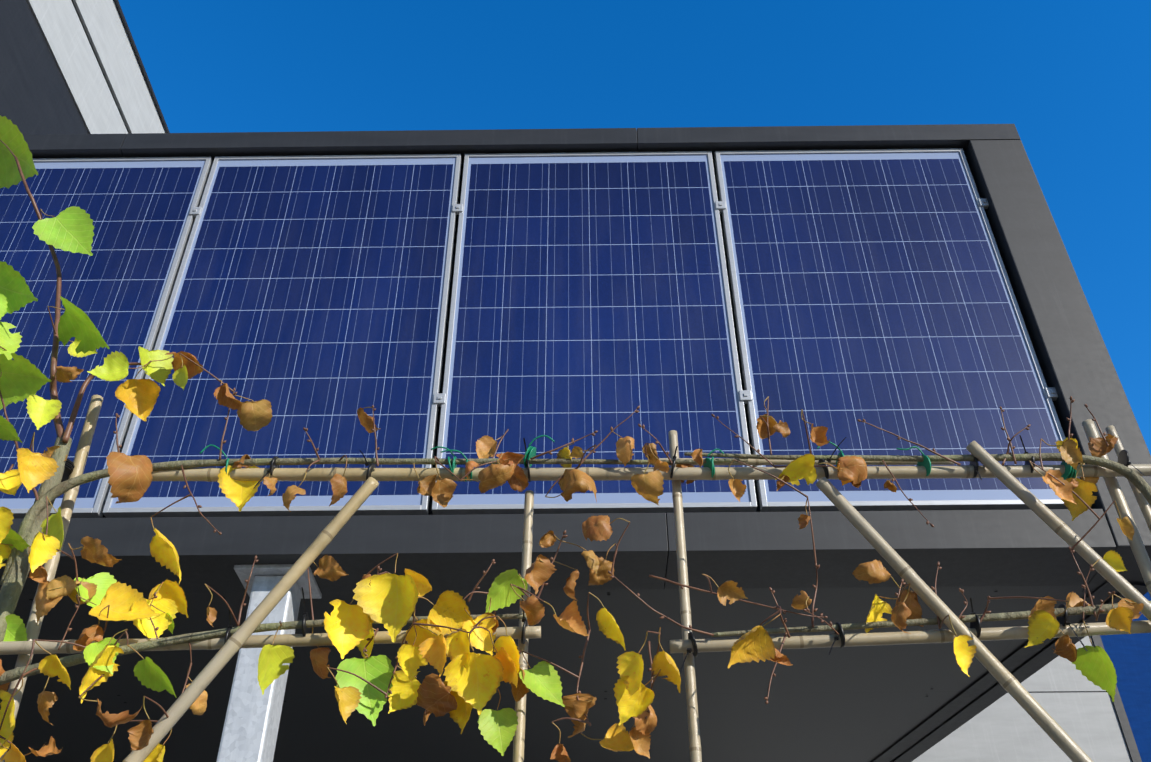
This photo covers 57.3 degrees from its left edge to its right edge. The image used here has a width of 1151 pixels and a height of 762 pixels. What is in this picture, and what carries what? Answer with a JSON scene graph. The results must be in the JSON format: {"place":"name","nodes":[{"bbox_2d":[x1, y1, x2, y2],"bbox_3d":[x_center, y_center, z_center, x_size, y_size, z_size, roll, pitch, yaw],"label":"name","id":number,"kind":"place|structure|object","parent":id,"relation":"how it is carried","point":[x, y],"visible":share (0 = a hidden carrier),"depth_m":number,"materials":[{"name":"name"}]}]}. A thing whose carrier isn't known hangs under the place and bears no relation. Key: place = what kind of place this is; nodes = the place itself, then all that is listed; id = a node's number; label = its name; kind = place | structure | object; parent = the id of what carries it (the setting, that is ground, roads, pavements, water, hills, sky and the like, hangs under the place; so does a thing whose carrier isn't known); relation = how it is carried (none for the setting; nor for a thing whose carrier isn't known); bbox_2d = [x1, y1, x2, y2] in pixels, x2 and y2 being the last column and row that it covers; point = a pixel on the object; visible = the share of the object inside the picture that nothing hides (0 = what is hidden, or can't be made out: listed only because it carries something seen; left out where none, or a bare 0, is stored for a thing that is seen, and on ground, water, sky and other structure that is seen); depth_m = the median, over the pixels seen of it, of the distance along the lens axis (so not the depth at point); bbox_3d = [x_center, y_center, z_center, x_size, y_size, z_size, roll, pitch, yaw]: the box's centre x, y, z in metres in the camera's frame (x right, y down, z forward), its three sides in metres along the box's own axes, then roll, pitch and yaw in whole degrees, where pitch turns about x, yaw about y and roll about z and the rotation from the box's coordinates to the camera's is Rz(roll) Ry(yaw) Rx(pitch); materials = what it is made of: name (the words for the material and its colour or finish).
{"place":"outdoors","nodes":[
{"label":"outdoors","id":0,"kind":"place"},
{"bbox_2d":[0,0,169,134],"bbox_3d":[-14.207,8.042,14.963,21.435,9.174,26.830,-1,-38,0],"label":"building wall","id":1,"kind":"structure","parent":0,"point":[71,66],"depth_m":7.67,"materials":[{"name":"paint"}]},
{"bbox_2d":[118,0,1150,454],"label":"sky","id":2,"kind":"structure","parent":0,"point":[1072,77],"materials":[{"name":"blue"}]},
{"bbox_2d":[1100,592,1150,761],"bbox_3d":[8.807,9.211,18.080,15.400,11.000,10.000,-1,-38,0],"label":"blue building wall","id":3,"kind":"structure","parent":0,"point":[1129,655],"depth_m":15.54,"materials":[{"name":"blue paint"}]},
{"label":"ground","id":4,"kind":"structure","parent":0,"visible":0},
{"bbox_2d":[216,564,321,761],"bbox_3d":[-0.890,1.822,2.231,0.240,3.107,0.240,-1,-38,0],"label":"support column","id":5,"kind":"structure","parent":4,"relation":"on","point":[251,725],"depth_m":2.93,"materials":[{"name":"metal"}]},
{"bbox_2d":[912,635,1141,761],"bbox_3d":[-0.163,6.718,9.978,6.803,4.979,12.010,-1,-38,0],"label":"building wall","id":6,"kind":"structure","parent":4,"relation":"on","point":[1090,718],"depth_m":6.03,"materials":[{"name":"white paint"}]},
{"bbox_2d":[0,124,1150,594],"bbox_3d":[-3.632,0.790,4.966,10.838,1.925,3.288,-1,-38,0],"label":"fascia frame","id":7,"kind":"object","parent":6,"relation":"on","point":[964,548],"visible":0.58,"depth_m":3.17,"materials":[{"name":"grey metal"}]},
{"bbox_2d":[10,148,1079,518],"bbox_3d":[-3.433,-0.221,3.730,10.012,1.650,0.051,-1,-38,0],"label":"solar panel frames","id":8,"kind":"structure","parent":7,"relation":"attached to","point":[102,504],"depth_m":3.48,"materials":[{"name":"silver metal"}]},
{"bbox_2d":[0,152,1061,508],"bbox_3d":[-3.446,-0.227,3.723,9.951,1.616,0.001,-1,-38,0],"label":"solar panels","id":9,"kind":"object","parent":8,"relation":"in","point":[872,290],"visible":0.94,"depth_m":3.69,"materials":[{"name":"blue glass"}]},
{"bbox_2d":[0,586,1120,761],"bbox_3d":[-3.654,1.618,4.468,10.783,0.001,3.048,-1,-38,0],"label":"canopy underside","id":10,"kind":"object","parent":7,"relation":"attached to","point":[858,704],"depth_m":3.88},
{"bbox_2d":[873,582,1147,761],"bbox_3d":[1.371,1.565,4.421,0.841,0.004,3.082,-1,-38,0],"label":"roof edge trim","id":11,"kind":"structure","parent":10,"relation":"attached to","point":[1046,656],"depth_m":3.92,"materials":[{"name":"grey metal"}]},
{"label":"planting bed soil","id":12,"kind":"structure","parent":4,"relation":"on","visible":0},
{"bbox_2d":[0,395,1150,761],"bbox_3d":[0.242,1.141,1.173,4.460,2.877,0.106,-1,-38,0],"label":"bamboo frame","id":13,"kind":"object","parent":12,"relation":"on","point":[1002,675],"visible":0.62,"depth_m":1.78,"materials":[{"name":"wood"}]},
{"bbox_2d":[0,115,1150,761],"bbox_3d":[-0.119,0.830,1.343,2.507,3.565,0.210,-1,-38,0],"label":"lime tree","id":14,"kind":"object","parent":13,"relation":"attached to","point":[390,601],"depth_m":1.74,"materials":[{"name":"yellow plant"}]},
{"bbox_2d":[0,140,1114,744],"bbox_3d":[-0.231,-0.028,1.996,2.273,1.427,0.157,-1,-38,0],"label":"twigs","id":15,"kind":"object","parent":14,"relation":"attached to","point":[476,626],"visible":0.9,"depth_m":1.71,"materials":[{"name":"brown plant"}]},
{"bbox_2d":[0,209,1136,755],"bbox_3d":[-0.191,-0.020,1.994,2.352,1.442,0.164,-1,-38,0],"label":"lime tree leaf stalks","id":16,"kind":"object","parent":14,"relation":"attached to","point":[512,587],"visible":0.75,"depth_m":1.70,"materials":[{"name":"plant"}]},
{"bbox_2d":[67,388,1114,725],"bbox_3d":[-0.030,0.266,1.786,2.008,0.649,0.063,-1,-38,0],"label":"lime tree buds","id":17,"kind":"object","parent":14,"relation":"attached to","point":[379,568],"visible":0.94,"depth_m":1.75,"materials":[{"name":"brown plant"}]},
{"bbox_2d":[61,435,1144,672],"bbox_3d":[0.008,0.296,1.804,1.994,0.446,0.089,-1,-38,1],"label":"lashings","id":18,"kind":"object","parent":13,"relation":"attached to","point":[1063,621],"visible":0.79,"depth_m":1.75,"materials":[{"name":"plastic"}]},
{"bbox_2d":[200,435,1075,481],"bbox_3d":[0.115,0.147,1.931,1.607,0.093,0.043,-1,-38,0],"label":"plant ties","id":19,"kind":"object","parent":13,"relation":"attached to","point":[1069,472],"visible":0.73,"depth_m":1.92,"materials":[{"name":"green plastic"}]}
]}

